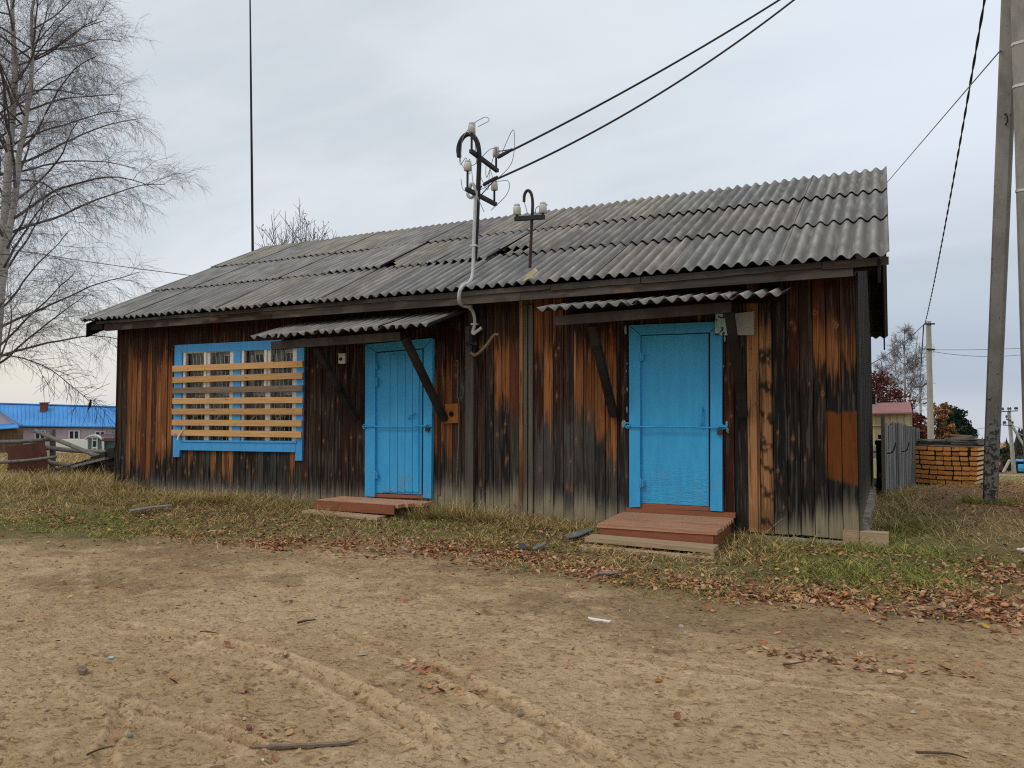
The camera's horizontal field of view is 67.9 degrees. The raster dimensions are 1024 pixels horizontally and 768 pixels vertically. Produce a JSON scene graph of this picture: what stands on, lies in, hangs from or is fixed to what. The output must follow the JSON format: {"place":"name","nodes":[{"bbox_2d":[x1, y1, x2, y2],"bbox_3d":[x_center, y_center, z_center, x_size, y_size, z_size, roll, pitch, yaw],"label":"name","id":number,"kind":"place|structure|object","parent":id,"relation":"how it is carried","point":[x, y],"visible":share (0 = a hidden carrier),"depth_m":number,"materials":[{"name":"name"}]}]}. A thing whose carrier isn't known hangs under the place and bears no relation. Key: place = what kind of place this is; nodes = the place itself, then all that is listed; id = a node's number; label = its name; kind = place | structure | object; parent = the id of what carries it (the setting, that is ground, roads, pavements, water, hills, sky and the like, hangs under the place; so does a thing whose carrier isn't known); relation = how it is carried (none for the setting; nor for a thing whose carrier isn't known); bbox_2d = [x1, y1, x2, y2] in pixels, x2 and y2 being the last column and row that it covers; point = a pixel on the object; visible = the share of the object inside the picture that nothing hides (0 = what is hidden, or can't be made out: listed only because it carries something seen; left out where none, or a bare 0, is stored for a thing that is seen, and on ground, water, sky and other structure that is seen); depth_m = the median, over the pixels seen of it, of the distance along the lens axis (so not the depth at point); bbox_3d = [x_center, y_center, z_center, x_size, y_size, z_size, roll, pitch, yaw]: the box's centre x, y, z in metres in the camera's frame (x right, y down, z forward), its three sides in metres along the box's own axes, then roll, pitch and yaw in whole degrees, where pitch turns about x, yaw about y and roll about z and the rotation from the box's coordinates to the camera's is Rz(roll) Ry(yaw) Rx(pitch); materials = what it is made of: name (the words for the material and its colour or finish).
{"place":"outdoors","nodes":[
{"label":"outdoors","id":0,"kind":"place"},
{"bbox_2d":[0,455,117,506],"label":"dry grass","id":1,"kind":"structure","parent":0,"point":[20,477],"depth_m":14.82,"materials":[{"name":"beige plant"}]},
{"bbox_2d":[0,0,1022,444],"label":"sky","id":2,"kind":"structure","parent":0,"point":[361,109],"materials":[{"name":"grey"}]},
{"bbox_2d":[0,452,1023,767],"bbox_3d":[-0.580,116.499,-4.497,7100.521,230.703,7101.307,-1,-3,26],"label":"ground","id":3,"kind":"structure","parent":0,"point":[606,708],"depth_m":4.37,"materials":[{"name":"soil"}]},
{"bbox_2d":[0,409,22,452],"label":"gabled outbuilding","id":4,"kind":"structure","parent":3,"relation":"on","point":[8,422],"depth_m":77.00,"materials":[{"name":"brown"}]},
{"bbox_2d":[0,451,91,473],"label":"dry grass","id":5,"kind":"structure","parent":3,"relation":"on","point":[67,456],"depth_m":38.69,"materials":[{"name":"beige plant"}]},
{"bbox_2d":[0,429,105,469],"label":"rail fence","id":6,"kind":"object","parent":3,"relation":"on","point":[52,448],"visible":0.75,"depth_m":17.84,"materials":[{"name":"grey wood"}]},
{"bbox_2d":[7,442,47,473],"bbox_3d":[-11.173,1.699,17.554,0.928,0.746,0.035,0,-2,0],"label":"rusty sheet","id":7,"kind":"object","parent":6,"relation":"attached to","point":[30,450],"visible":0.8,"depth_m":17.55,"materials":[{"name":"metal"}]},
{"bbox_2d":[33,429,98,456],"bbox_3d":[-10.306,1.376,17.590,1.756,0.678,0.104,0,-2,12],"label":"fallen rail","id":8,"kind":"object","parent":6,"relation":"attached to","point":[65,443],"visible":0.93,"depth_m":17.55,"materials":[{"name":"grey wood"}]},
{"bbox_2d":[0,402,115,451],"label":"blue roofed house","id":9,"kind":"structure","parent":3,"relation":"on","point":[45,417],"depth_m":82.52,"materials":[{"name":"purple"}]},
{"bbox_2d":[34,430,45,438],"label":"window","id":10,"kind":"structure","parent":9,"relation":"in","point":[36,436],"depth_m":81.88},
{"bbox_2d":[68,430,79,438],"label":"window","id":11,"kind":"structure","parent":9,"relation":"in","point":[72,434],"depth_m":81.88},
{"bbox_2d":[45,458,95,473],"bbox_3d":[-9.672,1.830,17.050,1.910,0.576,0.100,-1,-2,16],"label":"charred board","id":12,"kind":"object","parent":3,"relation":"on","point":[60,469],"visible":0.31,"depth_m":17.12,"materials":[{"name":"brown wood"}]},
{"bbox_2d":[56,439,86,452],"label":"white wall","id":13,"kind":"structure","parent":3,"relation":"on","point":[82,443],"depth_m":80.80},
{"bbox_2d":[16,466,147,494],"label":"grass","id":14,"kind":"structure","parent":3,"relation":"on","point":[86,485],"depth_m":13.06,"materials":[{"name":"beige plant"}]},
{"bbox_2d":[77,665,87,674],"bbox_3d":[-2.330,1.552,4.130,0.046,0.020,0.114,2,-3,-40],"label":"stone","id":15,"kind":"object","parent":3,"relation":"on","point":[82,670],"visible":1,"depth_m":4.11,"materials":[{"name":"brown stone"}]},
{"bbox_2d":[53,459,113,474],"bbox_3d":[-9.499,1.885,16.930,1.732,0.556,0.100,-1,-3,18],"label":"charred board","id":16,"kind":"object","parent":3,"relation":"on","point":[107,463],"visible":0.35,"depth_m":16.76,"materials":[{"name":"brown wood"}]},
{"bbox_2d":[71,457,108,467],"bbox_3d":[-9.249,1.722,16.660,1.151,0.268,0.103,-1,-3,26],"label":"grey rail","id":17,"kind":"object","parent":16,"relation":"on","point":[89,462],"visible":1,"depth_m":16.60,"materials":[{"name":"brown wood"}]},
{"bbox_2d":[67,467,113,476],"bbox_3d":[-9.260,1.999,16.810,1.454,0.391,0.100,-1,-3,21],"label":"charred board","id":18,"kind":"object","parent":3,"relation":"on","point":[100,469],"visible":0.35,"depth_m":16.68,"materials":[{"name":"brown wood"}]},
{"bbox_2d":[86,745,112,755],"bbox_3d":[-1.719,1.524,3.170,0.017,0.009,0.107,-1,-3,33],"label":"twig","id":19,"kind":"object","parent":3,"relation":"on","point":[89,753],"visible":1,"depth_m":3.17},
{"bbox_2d":[0,0,215,446],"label":"birch tree","id":20,"kind":"object","parent":3,"relation":"on","point":[13,168],"visible":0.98,"depth_m":19.85,"materials":[{"name":"grey plant"}]},
{"bbox_2d":[11,249,189,275],"bbox_3d":[-14.100,-3.995,23.000,11.055,1.951,0.023,0,-2,10],"label":"thin wire","id":21,"kind":"object","parent":20,"relation":"attached to","point":[117,265],"visible":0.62,"depth_m":22.54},
{"bbox_2d":[104,481,313,511],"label":"grass","id":22,"kind":"structure","parent":3,"relation":"on","point":[230,495],"depth_m":11.72,"materials":[{"name":"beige plant"}]},
{"bbox_2d":[249,0,253,250],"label":"mast pole","id":23,"kind":"object","parent":3,"relation":"on","point":[252,206],"visible":0.51,"depth_m":22.48,"materials":[{"name":"black metal"}]},
{"bbox_2d":[255,202,336,247],"bbox_3d":[-5.833,-1.447,21.420,2.758,7.887,3.642,-1,-3,26],"label":"shrub","id":24,"kind":"object","parent":3,"relation":"on","point":[296,236],"visible":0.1,"depth_m":21.15,"materials":[{"name":"grey plant"}]},
{"bbox_2d":[250,739,357,749],"bbox_3d":[-0.884,1.535,3.235,0.453,0.012,0.030,0,-2,-7],"label":"lath","id":25,"kind":"object","parent":3,"relation":"on","point":[312,744],"visible":1,"depth_m":3.23,"materials":[{"name":"brown wood"}]},
{"bbox_2d":[302,496,432,520],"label":"wooden steps","id":26,"kind":"structure","parent":3,"relation":"on","point":[349,504],"depth_m":10.38,"materials":[{"name":"brown paint"}]},
{"bbox_2d":[394,495,518,523],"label":"grass","id":27,"kind":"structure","parent":3,"relation":"on","point":[429,511],"depth_m":9.99,"materials":[{"name":"green plant"}]},
{"bbox_2d":[80,166,888,545],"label":"wooden building","id":28,"kind":"structure","parent":3,"relation":"on","point":[606,374],"depth_m":10.24,"materials":[{"name":"brown wood"}]},
{"bbox_2d":[173,340,305,460],"bbox_3d":[-4.257,0.320,12.703,2.850,2.210,0.985,-1,-3,26],"label":"window","id":29,"kind":"structure","parent":28,"relation":"in","point":[249,351],"depth_m":12.39,"materials":[{"name":"blue paint"}]},
{"bbox_2d":[338,353,345,363],"bbox_3d":[-2.534,-0.380,11.358,0.122,0.153,0.049,-1,-3,26],"label":"doorbell","id":30,"kind":"object","parent":28,"relation":"attached to","point":[341,358],"visible":1,"depth_m":11.34,"materials":[{"name":"plastic"}]},
{"bbox_2d":[362,338,434,498],"bbox_3d":[-1.629,0.499,10.856,1.202,2.259,0.124,-1,-3,26],"label":"plank door","id":31,"kind":"structure","parent":28,"relation":"in","point":[398,414],"depth_m":10.86,"materials":[{"name":"blue paint"}]},
{"bbox_2d":[445,404,458,423],"bbox_3d":[-0.831,0.408,10.485,0.212,0.276,0.036,-1,-3,26],"label":"wooden board","id":32,"kind":"object","parent":28,"relation":"attached to","point":[452,411],"visible":1,"depth_m":10.46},
{"bbox_2d":[456,360,459,484],"bbox_3d":[-0.746,0.526,10.443,0.056,1.718,0.016,-1,-3,31],"label":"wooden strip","id":33,"kind":"object","parent":28,"relation":"attached to","point":[458,428],"depth_m":10.43,"materials":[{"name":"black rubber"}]},
{"bbox_2d":[456,117,514,355],"bbox_3d":[-0.370,-1.981,10.429,0.804,3.208,1.120,0,-2,2],"label":"service mast","id":34,"kind":"object","parent":28,"relation":"attached to","point":[477,196],"visible":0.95,"depth_m":10.29,"materials":[{"name":"black metal"}]},
{"bbox_2d":[470,333,499,356],"bbox_3d":[-0.371,-0.521,10.177,0.442,0.310,0.044,-1,-3,26],"label":"pipe stub","id":35,"kind":"object","parent":34,"relation":"attached to","point":[483,348],"visible":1,"depth_m":10.16,"materials":[{"name":"brown metal"}]},
{"bbox_2d":[479,0,794,194],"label":"service cable","id":36,"kind":"object","parent":34,"relation":"attached to","point":[492,180],"visible":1,"depth_m":10.46,"materials":[{"name":"rubber"}]},
{"bbox_2d":[495,0,779,158],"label":"service cable","id":37,"kind":"object","parent":34,"relation":"attached to","point":[505,152],"visible":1,"depth_m":10.20,"materials":[{"name":"rubber"}]},
{"bbox_2d":[513,189,547,267],"bbox_3d":[0.236,-2.043,9.941,0.480,1.050,0.104,-1,-3,26],"label":"service mast","id":38,"kind":"object","parent":28,"relation":"on","point":[542,206],"visible":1,"depth_m":9.95,"materials":[{"name":"metal"}]},
{"bbox_2d":[523,268,537,280],"bbox_3d":[0.228,-1.367,9.530,0.198,0.162,0.050,-1,-3,26],"label":"foam patch","id":39,"kind":"object","parent":28,"relation":"on","point":[533,272],"visible":1,"depth_m":9.50,"materials":[{"name":"plastic"}]},
{"bbox_2d":[621,322,735,517],"bbox_3d":[1.951,0.424,9.080,1.366,2.345,0.119,-1,-3,26],"label":"flush door","id":40,"kind":"structure","parent":28,"relation":"in","point":[668,426],"depth_m":9.10,"materials":[{"name":"blue paint"}]},
{"bbox_2d":[715,314,726,334],"bbox_3d":[2.435,-0.695,8.828,0.165,0.272,0.004,-1,-3,26],"label":"tin sheet","id":41,"kind":"object","parent":28,"relation":"attached to","point":[720,326],"visible":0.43,"depth_m":8.83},
{"bbox_2d":[735,311,753,334],"bbox_3d":[2.684,-0.696,8.795,0.224,0.275,0.026,-1,-3,26],"label":"grey board","id":42,"kind":"object","parent":28,"relation":"attached to","point":[745,323],"visible":0.79,"depth_m":8.78,"materials":[{"name":"wood"}]},
{"bbox_2d":[0,478,992,622],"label":"grass","id":43,"kind":"structure","parent":3,"relation":"on","point":[119,496],"depth_m":8.72,"materials":[{"name":"green plant"}]},
{"bbox_2d":[129,504,171,511],"bbox_3d":[-5.087,1.742,10.692,0.205,0.052,0.596,-2,-3,41],"label":"board","id":44,"kind":"object","parent":43,"relation":"on","point":[147,508],"visible":1,"depth_m":10.68,"materials":[{"name":"grey wood"}]},
{"bbox_2d":[2,506,1004,767],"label":"grass","id":45,"kind":"structure","parent":3,"relation":"on","point":[474,610],"depth_m":5.52,"materials":[{"name":"green plant"}]},
{"bbox_2d":[0,480,1023,641],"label":"fallen leaves","id":46,"kind":"object","parent":3,"relation":"on","point":[1018,615],"visible":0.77,"depth_m":6.92,"materials":[{"name":"brown plant"}]},
{"bbox_2d":[564,527,591,538],"bbox_3d":[0.777,1.706,8.751,0.177,0.026,0.842,-1,-3,26],"label":"slate fragment","id":47,"kind":"object","parent":46,"relation":"on","point":[580,532],"visible":1,"depth_m":8.64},
{"bbox_2d":[0,526,1023,767],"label":"pebbles","id":48,"kind":"object","parent":3,"relation":"on","point":[519,710],"visible":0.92,"depth_m":4.47,"materials":[{"name":"stone"}]},
{"bbox_2d":[2,519,1023,761],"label":"fallen leaves","id":49,"kind":"object","parent":3,"relation":"on","point":[676,713],"visible":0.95,"depth_m":4.30,"materials":[{"name":"brown plant"}]},
{"bbox_2d":[12,428,1022,456],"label":"forest","id":50,"kind":"object","parent":3,"relation":"on","point":[1016,442],"depth_m":247.83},
{"bbox_2d":[518,543,527,549],"bbox_3d":[0.117,1.704,7.978,0.080,0.018,0.348,0,-2,-6],"label":"slate fragment","id":51,"kind":"object","parent":3,"relation":"on","point":[522,546],"visible":1,"depth_m":7.95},
{"bbox_2d":[482,511,598,532],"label":"grass","id":52,"kind":"structure","parent":3,"relation":"on","point":[507,519],"depth_m":9.43,"materials":[{"name":"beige plant"}]},
{"bbox_2d":[588,617,611,621],"bbox_3d":[0.585,1.604,5.172,0.186,0.013,0.043,-2,-3,36],"label":"wood sliver","id":53,"kind":"object","parent":3,"relation":"on","point":[596,619],"visible":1,"depth_m":5.16,"materials":[{"name":"white paint"}]},
{"bbox_2d":[594,570,626,574],"bbox_3d":[0.871,1.661,6.700,0.325,0.016,0.089,1,-3,-20],"label":"lath","id":54,"kind":"object","parent":3,"relation":"on","point":[607,572],"visible":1,"depth_m":6.68,"materials":[{"name":"grey wood"}]},
{"bbox_2d":[579,512,733,559],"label":"wooden steps","id":55,"kind":"structure","parent":3,"relation":"on","point":[677,532],"depth_m":8.16,"materials":[{"name":"brown paint"}]},
{"bbox_2d":[718,528,798,553],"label":"grass","id":56,"kind":"structure","parent":3,"relation":"on","point":[763,543],"depth_m":8.02,"materials":[{"name":"green plant"}]},
{"bbox_2d":[843,530,888,547],"bbox_3d":[3.803,1.714,8.178,0.445,0.270,0.180,-1,-3,26],"label":"wood block","id":57,"kind":"object","parent":3,"relation":"on","point":[878,537],"depth_m":8.10,"materials":[{"name":"wood"}]},
{"bbox_2d":[875,440,889,494],"bbox_3d":[6.453,1.532,13.278,0.302,1.101,0.190,-2,-3,44],"label":"iron post","id":58,"kind":"object","parent":3,"relation":"on","point":[878,465],"visible":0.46,"depth_m":13.27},
{"bbox_2d":[873,352,894,400],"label":"birch tree","id":59,"kind":"object","parent":3,"relation":"on","point":[881,360],"visible":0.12,"depth_m":59.83,"materials":[{"name":"grey plant"}]},
{"bbox_2d":[872,394,911,477],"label":"shed","id":60,"kind":"structure","parent":3,"relation":"on","point":[899,412],"depth_m":24.00,"materials":[{"name":"beige"}]},
{"bbox_2d":[870,484,913,542],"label":"grass","id":61,"kind":"structure","parent":3,"relation":"on","point":[885,511],"depth_m":9.98,"materials":[{"name":"green plant"}]},
{"bbox_2d":[872,371,921,426],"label":"red tree","id":62,"kind":"object","parent":3,"relation":"on","point":[880,380],"visible":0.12,"depth_m":43.61,"materials":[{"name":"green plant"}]},
{"bbox_2d":[878,415,920,495],"bbox_3d":[7.916,1.485,15.247,0.301,1.710,6.105,-1,-3,33],"label":"plank fence","id":63,"kind":"object","parent":3,"relation":"on","point":[898,449],"visible":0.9,"depth_m":14.39,"materials":[{"name":"grey wood"}]},
{"bbox_2d":[874,322,936,413],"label":"birch tree","id":64,"kind":"object","parent":3,"relation":"on","point":[910,378],"visible":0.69,"depth_m":57.65,"materials":[{"name":"grey plant"}]},
{"bbox_2d":[911,405,934,438],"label":"red tree","id":65,"kind":"object","parent":3,"relation":"on","point":[923,430],"visible":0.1,"depth_m":46.15,"materials":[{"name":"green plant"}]},
{"bbox_2d":[919,383,926,413],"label":"utility pole","id":66,"kind":"object","parent":3,"relation":"on","point":[920,409],"visible":0.16,"depth_m":84.87,"materials":[{"name":"concrete"}]},
{"bbox_2d":[924,321,934,438],"bbox_3d":[20.781,0.882,37.934,0.527,8.035,0.525,0,-2,0],"label":"utility pole","id":67,"kind":"object","parent":3,"relation":"on","point":[930,417],"visible":0.78,"depth_m":37.88,"materials":[{"name":"concrete"}]},
{"bbox_2d":[871,323,924,363],"bbox_3d":[15.963,-1.635,31.951,0.034,3.289,14.937,-2,-3,38],"label":"distant wire","id":68,"kind":"object","parent":67,"relation":"attached to","point":[898,346],"visible":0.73,"depth_m":32.87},
{"bbox_2d":[925,0,985,322],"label":"twisted cable","id":69,"kind":"object","parent":67,"relation":"attached to","point":[974,61],"visible":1,"depth_m":16.89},
{"bbox_2d":[926,402,952,438],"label":"larch tree","id":70,"kind":"object","parent":3,"relation":"on","point":[942,412],"visible":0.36,"depth_m":55.70,"materials":[{"name":"orange plant"}]},
{"bbox_2d":[915,751,966,758],"bbox_3d":[1.757,1.515,3.120,0.190,0.010,0.035,-1,-2,15],"label":"twig","id":71,"kind":"object","parent":3,"relation":"on","point":[927,752],"visible":1,"depth_m":3.13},
{"bbox_2d":[942,423,958,438],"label":"larch tree","id":72,"kind":"object","parent":3,"relation":"on","point":[950,427],"visible":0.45,"depth_m":54.82,"materials":[{"name":"orange plant"}]},
{"bbox_2d":[941,405,979,436],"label":"pine tree","id":73,"kind":"object","parent":3,"relation":"on","point":[958,420],"visible":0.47,"depth_m":65.39,"materials":[{"name":"green plant"}]},
{"bbox_2d":[967,478,982,484],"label":"timber beam","id":74,"kind":"structure","parent":3,"relation":"on","point":[979,481],"depth_m":16.47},
{"bbox_2d":[969,474,982,479],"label":"timber beam","id":75,"kind":"structure","parent":74,"relation":"on","point":[978,477],"depth_m":16.39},
{"bbox_2d":[970,469,982,475],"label":"timber beam","id":76,"kind":"structure","parent":75,"relation":"on","point":[978,472],"depth_m":16.37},
{"bbox_2d":[970,461,999,470],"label":"timber beam","id":77,"kind":"structure","parent":76,"relation":"on","point":[977,468],"depth_m":16.43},
{"bbox_2d":[970,459,983,465],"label":"timber beam","id":78,"kind":"structure","parent":77,"relation":"on","point":[977,462],"depth_m":16.39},
{"bbox_2d":[950,488,1023,505],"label":"grass","id":79,"kind":"structure","parent":3,"relation":"on","point":[972,498],"depth_m":11.13,"materials":[{"name":"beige plant"}]},
{"bbox_2d":[982,0,1013,501],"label":"utility pole","id":80,"kind":"object","parent":3,"relation":"on","point":[1000,228],"visible":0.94,"depth_m":11.23,"materials":[{"name":"concrete"}]},
{"bbox_2d":[887,48,1001,181],"bbox_3d":[11.209,-6.067,22.600,0.021,3.261,24.058,-1,-3,19],"label":"thin wire","id":81,"kind":"object","parent":80,"relation":"attached to","point":[951,107],"visible":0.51,"depth_m":14.21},
{"bbox_2d":[999,444,1022,472],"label":"bush","id":82,"kind":"object","parent":3,"relation":"on","point":[1004,457],"visible":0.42,"depth_m":93.74,"materials":[{"name":"green plant"}]},
{"bbox_2d":[1002,407,1022,472],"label":"utility pole","id":83,"kind":"object","parent":3,"relation":"on","point":[1010,425],"visible":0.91,"depth_m":89.73,"materials":[{"name":"concrete"}]},
{"bbox_2d":[1010,0,1023,460],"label":"brace pole","id":84,"kind":"object","parent":3,"relation":"on","point":[1017,24],"visible":1,"depth_m":10.90,"materials":[{"name":"concrete"}]},
{"bbox_2d":[850,479,1023,641],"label":"grass","id":85,"kind":"structure","parent":0,"point":[921,525],"depth_m":9.24,"materials":[{"name":"green plant"}]},
{"bbox_2d":[920,474,1023,485],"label":"dry grass","id":86,"kind":"structure","parent":0,"point":[1015,477],"depth_m":27.51,"materials":[{"name":"beige plant"}]},
{"bbox_2d":[1015,459,1023,472],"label":"shed","id":87,"kind":"structure","parent":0,"point":[1019,461],"depth_m":75.01,"materials":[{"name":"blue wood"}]},
{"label":"timber beam","id":88,"kind":"object","parent":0,"visible":0},
{"bbox_2d":[921,474,929,477],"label":"timber beam","id":89,"kind":"structure","parent":88,"relation":"on","point":[924,475],"depth_m":16.98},
{"bbox_2d":[921,469,929,473],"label":"timber beam","id":90,"kind":"structure","parent":89,"relation":"on","point":[926,471],"depth_m":17.00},
{"bbox_2d":[922,465,930,468],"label":"timber beam","id":91,"kind":"structure","parent":90,"relation":"on","point":[925,466],"depth_m":16.97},
{"bbox_2d":[920,460,927,463],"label":"timber beam","id":92,"kind":"structure","parent":91,"relation":"on","point":[923,461],"depth_m":16.99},
{"bbox_2d":[920,455,929,458],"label":"timber beam","id":93,"kind":"structure","parent":92,"relation":"on","point":[923,456],"depth_m":17.02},
{"bbox_2d":[920,450,926,454],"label":"timber beam","id":94,"kind":"structure","parent":93,"relation":"on","point":[923,452],"depth_m":17.02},
{"bbox_2d":[919,445,936,449],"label":"timber beam","id":95,"kind":"structure","parent":94,"relation":"on","point":[924,447],"depth_m":17.04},
{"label":"spacer lath","id":96,"kind":"object","parent":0,"visible":0},
{"bbox_2d":[969,455,983,460],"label":"timber beam","id":97,"kind":"structure","parent":96,"relation":"on","point":[980,457],"depth_m":16.41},
{"bbox_2d":[971,450,983,455],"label":"timber beam","id":98,"kind":"structure","parent":97,"relation":"on","point":[977,453],"depth_m":16.38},
{"bbox_2d":[971,444,1000,450],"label":"timber beam","id":99,"kind":"structure","parent":98,"relation":"on","point":[978,448],"depth_m":16.40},
{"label":"spacer lath","id":100,"kind":"object","parent":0,"visible":0},
{"bbox_2d":[960,446,975,450],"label":"timber beam","id":101,"kind":"structure","parent":100,"relation":"on","point":[966,448],"depth_m":16.52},
{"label":"charred board","id":102,"kind":"object","parent":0,"visible":0},
{"bbox_2d":[90,449,114,460],"bbox_3d":[-9.004,1.621,16.810,0.984,0.375,0.100,-1,-3,32],"label":"charred board","id":103,"kind":"object","parent":102,"relation":"on","point":[111,454],"visible":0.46,"depth_m":16.63,"materials":[{"name":"brown wood"}]},
{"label":"timber beam","id":104,"kind":"object","parent":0,"visible":0},
{"bbox_2d":[915,443,974,445],"bbox_3d":[9.483,1.336,16.889,0.180,0.038,1.360,2,-3,-44],"label":"cover board","id":105,"kind":"object","parent":104,"relation":"on","point":[945,444],"visible":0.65,"depth_m":16.77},
{"bbox_2d":[917,441,950,443],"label":"cover board","id":106,"kind":"object","parent":105,"relation":"on","point":[931,442],"visible":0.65,"depth_m":17.05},
{"bbox_2d":[918,439,946,440],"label":"cover board","id":107,"kind":"object","parent":106,"relation":"on","point":[932,440],"visible":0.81,"depth_m":17.10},
{"bbox_2d":[931,441,976,443],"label":"cover board","id":108,"kind":"object","parent":105,"relation":"on","point":[954,442],"visible":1,"depth_m":16.62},
{"bbox_2d":[947,440,983,441],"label":"cover board","id":109,"kind":"object","parent":108,"relation":"on","point":[965,440],"visible":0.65,"depth_m":16.54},
{"bbox_2d":[944,438,977,439],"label":"cover board","id":110,"kind":"object","parent":109,"relation":"on","point":[961,438],"visible":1,"depth_m":16.57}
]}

